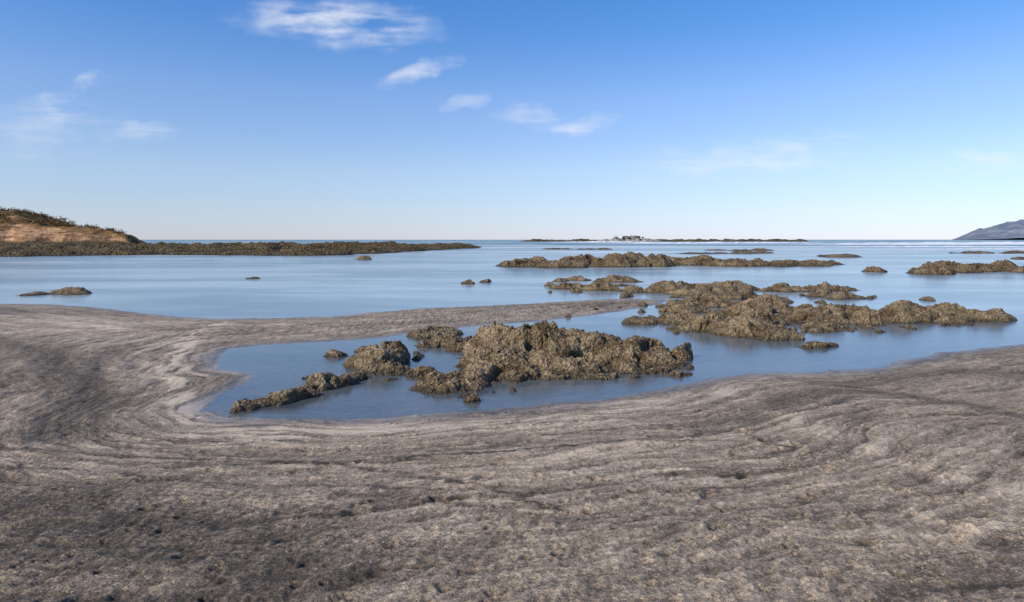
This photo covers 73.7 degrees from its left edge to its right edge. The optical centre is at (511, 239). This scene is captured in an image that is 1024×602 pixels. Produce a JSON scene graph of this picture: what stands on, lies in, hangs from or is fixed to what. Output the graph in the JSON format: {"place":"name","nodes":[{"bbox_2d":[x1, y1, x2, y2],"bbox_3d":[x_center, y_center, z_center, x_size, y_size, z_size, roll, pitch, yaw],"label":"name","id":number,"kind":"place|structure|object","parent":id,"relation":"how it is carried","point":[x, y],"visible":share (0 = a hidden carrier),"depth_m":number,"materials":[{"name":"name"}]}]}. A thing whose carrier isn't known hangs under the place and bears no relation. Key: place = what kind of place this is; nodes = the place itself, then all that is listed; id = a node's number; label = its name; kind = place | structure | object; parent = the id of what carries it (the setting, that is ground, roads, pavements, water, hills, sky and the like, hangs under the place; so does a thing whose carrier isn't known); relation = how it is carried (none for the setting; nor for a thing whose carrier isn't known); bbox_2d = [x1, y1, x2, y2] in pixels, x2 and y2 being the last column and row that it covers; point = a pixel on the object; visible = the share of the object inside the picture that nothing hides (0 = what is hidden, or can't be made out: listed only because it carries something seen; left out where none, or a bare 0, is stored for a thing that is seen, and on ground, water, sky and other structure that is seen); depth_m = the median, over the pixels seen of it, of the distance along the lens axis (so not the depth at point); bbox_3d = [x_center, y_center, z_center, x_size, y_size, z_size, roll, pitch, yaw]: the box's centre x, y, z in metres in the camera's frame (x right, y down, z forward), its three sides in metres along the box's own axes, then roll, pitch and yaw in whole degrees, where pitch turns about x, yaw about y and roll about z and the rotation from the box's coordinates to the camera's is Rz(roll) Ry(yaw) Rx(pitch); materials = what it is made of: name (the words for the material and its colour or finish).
{"place":"outdoors","nodes":[
{"label":"outdoors","id":0,"kind":"place"},
{"bbox_2d":[0,211,145,244],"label":"headland","id":1,"kind":"structure","parent":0,"point":[14,230],"depth_m":139.14,"materials":[{"name":"stone"}]},
{"bbox_2d":[0,206,126,232],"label":"shrubs","id":2,"kind":"object","parent":1,"relation":"on","point":[49,221],"visible":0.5,"depth_m":151.38,"materials":[{"name":"green plant"}]},
{"bbox_2d":[0,298,1023,601],"bbox_3d":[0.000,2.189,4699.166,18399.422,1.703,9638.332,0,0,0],"label":"sand beach","id":3,"kind":"structure","parent":0,"point":[138,462],"depth_m":4.65,"materials":[{"name":"grey sand"}]},
{"bbox_2d":[15,287,91,295],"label":"boulder","id":4,"kind":"object","parent":3,"relation":"on","point":[64,291],"visible":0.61,"depth_m":21.09,"materials":[{"name":"brown stone"}]},
{"bbox_2d":[229,370,368,413],"bbox_3d":[-2.308,1.760,7.550,0.807,0.480,2.463,0,0,29],"label":"rock outcrop","id":5,"kind":"object","parent":3,"relation":"on","point":[317,387],"visible":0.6,"depth_m":7.37,"materials":[{"name":"stone"}]},
{"bbox_2d":[321,349,348,363],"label":"boulder","id":6,"kind":"object","parent":3,"relation":"on","point":[334,356],"visible":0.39,"depth_m":9.87,"materials":[{"name":"brown stone"}]},
{"bbox_2d":[354,345,366,353],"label":"boulder","id":7,"kind":"object","parent":3,"relation":"on","point":[360,349],"visible":0.13,"depth_m":10.29,"materials":[{"name":"brown stone"}]},
{"bbox_2d":[354,255,371,259],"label":"boulder","id":8,"kind":"object","parent":3,"relation":"on","point":[365,257],"visible":0.53,"depth_m":57.65,"materials":[{"name":"brown stone"}]},
{"bbox_2d":[341,340,410,380],"bbox_3d":[-1.783,1.695,9.129,1.292,0.611,1.278,0,0,-15],"label":"rock outcrop","id":9,"kind":"object","parent":3,"relation":"on","point":[386,358],"visible":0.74,"depth_m":8.93,"materials":[{"name":"stone"}]},
{"bbox_2d":[404,366,439,386],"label":"boulder","id":10,"kind":"object","parent":3,"relation":"on","point":[425,372],"visible":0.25,"depth_m":8.48,"materials":[{"name":"brown stone"}]},
{"bbox_2d":[406,326,463,341],"bbox_3d":[-1.350,1.771,12.185,1.340,0.459,1.509,0,0,0],"label":"rock outcrop","id":11,"kind":"object","parent":3,"relation":"on","point":[425,333],"visible":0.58,"depth_m":11.96,"materials":[{"name":"brown stone"}]},
{"bbox_2d":[412,334,468,363],"bbox_3d":[-1.017,1.769,10.773,1.228,0.463,1.460,0,0,-29],"label":"rock outcrop","id":12,"kind":"object","parent":3,"relation":"on","point":[450,347],"visible":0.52,"depth_m":10.70,"materials":[{"name":"brown stone"}]},
{"bbox_2d":[461,279,474,283],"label":"boulder","id":13,"kind":"object","parent":3,"relation":"on","point":[469,281],"visible":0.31,"depth_m":26.08,"materials":[{"name":"brown stone"}]},
{"bbox_2d":[302,335,694,396],"bbox_3d":[-0.060,1.810,9.764,5.124,0.380,4.652,0,0,0],"label":"rock rubble","id":14,"kind":"object","parent":3,"relation":"on","point":[395,380],"visible":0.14,"depth_m":8.40,"materials":[{"name":"brown stone"}]},
{"bbox_2d":[405,320,700,403],"bbox_3d":[0.209,1.577,9.230,4.384,0.847,3.066,0,0,-34],"label":"rock outcrop","id":15,"kind":"object","parent":3,"relation":"on","point":[497,356],"visible":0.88,"depth_m":8.82,"materials":[{"name":"brown stone"}]},
{"bbox_2d":[549,281,619,290],"bbox_3d":[2.542,1.706,23.254,3.407,0.588,1.484,0,0,17],"label":"rock reef","id":16,"kind":"object","parent":3,"relation":"on","point":[595,286],"visible":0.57,"depth_m":22.77},
{"bbox_2d":[552,274,642,282],"bbox_3d":[3.567,1.695,27.809,4.179,0.610,2.042,0,0,13],"label":"rock reef","id":17,"kind":"object","parent":3,"relation":"on","point":[613,278],"visible":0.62,"depth_m":27.31},
{"bbox_2d":[620,315,658,331],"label":"boulder","id":18,"kind":"object","parent":3,"relation":"on","point":[648,323],"visible":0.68,"depth_m":13.63,"materials":[{"name":"brown stone"}]},
{"bbox_2d":[641,361,686,378],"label":"boulder","id":19,"kind":"object","parent":3,"relation":"on","point":[654,370],"visible":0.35,"depth_m":8.65,"materials":[{"name":"brown stone"}]},
{"bbox_2d":[670,342,693,363],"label":"boulder","id":20,"kind":"object","parent":3,"relation":"on","point":[683,353],"visible":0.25,"depth_m":9.59,"materials":[{"name":"brown stone"}]},
{"bbox_2d":[618,280,793,302],"bbox_3d":[6.801,1.672,21.328,4.771,0.657,6.262,0,0,-37],"label":"rock reef","id":21,"kind":"object","parent":3,"relation":"on","point":[672,287],"visible":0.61,"depth_m":21.59},
{"bbox_2d":[791,341,838,353],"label":"boulder","id":22,"kind":"object","parent":3,"relation":"on","point":[812,347],"visible":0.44,"depth_m":10.69,"materials":[{"name":"brown stone"}]},
{"bbox_2d":[825,291,873,299],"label":"boulder","id":23,"kind":"object","parent":3,"relation":"on","point":[844,295],"visible":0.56,"depth_m":19.54,"materials":[{"name":"brown stone"}]},
{"bbox_2d":[861,266,887,272],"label":"boulder","id":24,"kind":"object","parent":3,"relation":"on","point":[874,269],"visible":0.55,"depth_m":35.54,"materials":[{"name":"brown stone"}]},
{"bbox_2d":[926,302,1017,321],"bbox_3d":[9.774,1.693,14.834,1.520,0.614,2.256,0,0,-29],"label":"rock reef","id":25,"kind":"object","parent":3,"relation":"on","point":[995,315],"visible":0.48,"depth_m":14.33},
{"bbox_2d":[0,240,1023,335],"bbox_3d":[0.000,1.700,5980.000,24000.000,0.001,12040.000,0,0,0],"label":"sea water","id":26,"kind":"structure","parent":0,"point":[208,286],"depth_m":29.80,"materials":[{"name":"blue liquid"}]},
{"bbox_2d":[0,241,480,256],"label":"rock shelf","id":27,"kind":"object","parent":26,"relation":"in","point":[281,248],"visible":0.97,"depth_m":80.71,"materials":[{"name":"brown stone"}]},
{"bbox_2d":[544,248,612,249],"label":"rock reef","id":28,"kind":"object","parent":26,"relation":"in","point":[583,249],"visible":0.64,"depth_m":116.12},
{"bbox_2d":[599,235,661,241],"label":"rock islet","id":29,"kind":"object","parent":26,"relation":"in","point":[634,239],"visible":0.89,"depth_m":587.05,"materials":[{"name":"stone"}]},
{"bbox_2d":[615,235,643,239],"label":"islet bushes","id":30,"kind":"object","parent":29,"relation":"on","point":[629,237],"visible":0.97,"depth_m":586.77,"materials":[{"name":"green plant"}]},
{"bbox_2d":[520,238,808,241],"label":"rock islet","id":31,"kind":"object","parent":26,"relation":"in","point":[700,240],"visible":0.81,"depth_m":593.88,"materials":[{"name":"brown stone"}]},
{"bbox_2d":[496,251,843,267],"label":"rock reef","id":32,"kind":"object","parent":26,"relation":"in","point":[628,259],"visible":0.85,"depth_m":42.99},
{"bbox_2d":[674,251,772,253],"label":"rock reef","id":33,"kind":"object","parent":26,"relation":"in","point":[745,252],"visible":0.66,"depth_m":82.43},
{"bbox_2d":[544,281,935,302],"bbox_3d":[6.086,1.761,21.023,12.629,0.478,6.880,0,0,22],"label":"rock rubble","id":34,"kind":"object","parent":26,"relation":"in","point":[822,292],"visible":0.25,"depth_m":20.07,"materials":[{"name":"brown stone"}]},
{"bbox_2d":[707,248,773,250],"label":"rock reef","id":35,"kind":"object","parent":26,"relation":"in","point":[759,249],"visible":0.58,"depth_m":103.40},
{"bbox_2d":[565,299,977,342],"bbox_3d":[5.144,1.787,15.231,8.721,0.425,6.566,0,0,0],"label":"rock rubble","id":36,"kind":"object","parent":26,"relation":"in","point":[672,335],"visible":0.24,"depth_m":12.86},
{"bbox_2d":[656,295,891,350],"bbox_3d":[5.157,1.656,14.414,5.218,0.689,6.688,0,0,23],"label":"rock reef","id":37,"kind":"object","parent":26,"relation":"in","point":[764,323],"visible":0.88,"depth_m":13.41},
{"bbox_2d":[573,241,1023,249],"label":"surf foam","id":38,"kind":"object","parent":26,"relation":"on","point":[956,243],"visible":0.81,"depth_m":224.26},
{"bbox_2d":[758,281,857,292],"bbox_3d":[9.937,1.688,22.540,4.026,0.623,1.572,0,0,0],"label":"rock reef","id":39,"kind":"object","parent":26,"relation":"in","point":[781,287],"visible":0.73,"depth_m":22.47},
{"bbox_2d":[817,254,860,257],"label":"rock reef","id":40,"kind":"object","parent":26,"relation":"in","point":[843,255],"visible":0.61,"depth_m":65.31},
{"bbox_2d":[851,300,984,331],"bbox_3d":[8.476,1.650,14.510,2.743,0.700,2.088,0,0,0],"label":"rock reef","id":41,"kind":"object","parent":26,"relation":"in","point":[904,312],"visible":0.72,"depth_m":14.03},
{"bbox_2d":[906,259,1023,274],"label":"rock reef","id":42,"kind":"object","parent":26,"relation":"in","point":[942,267],"visible":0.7,"depth_m":35.17},
{"bbox_2d":[949,250,1023,253],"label":"rock reef","id":43,"kind":"object","parent":26,"relation":"in","point":[1004,252],"visible":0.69,"depth_m":83.66},
{"bbox_2d":[1010,257,1023,259],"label":"rock reef","id":44,"kind":"object","parent":26,"relation":"in","point":[1019,258],"visible":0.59,"depth_m":58.62},
{"bbox_2d":[0,0,1023,239],"label":"sky","id":45,"kind":"structure","parent":0,"point":[145,119],"materials":[{"name":"blue"}]},
{"bbox_2d":[952,219,1023,239],"bbox_3d":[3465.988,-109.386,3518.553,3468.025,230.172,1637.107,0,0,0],"label":"hill","id":46,"kind":"structure","parent":0,"point":[1012,230],"depth_m":2981.80,"materials":[{"name":"grey stone"}]}
]}

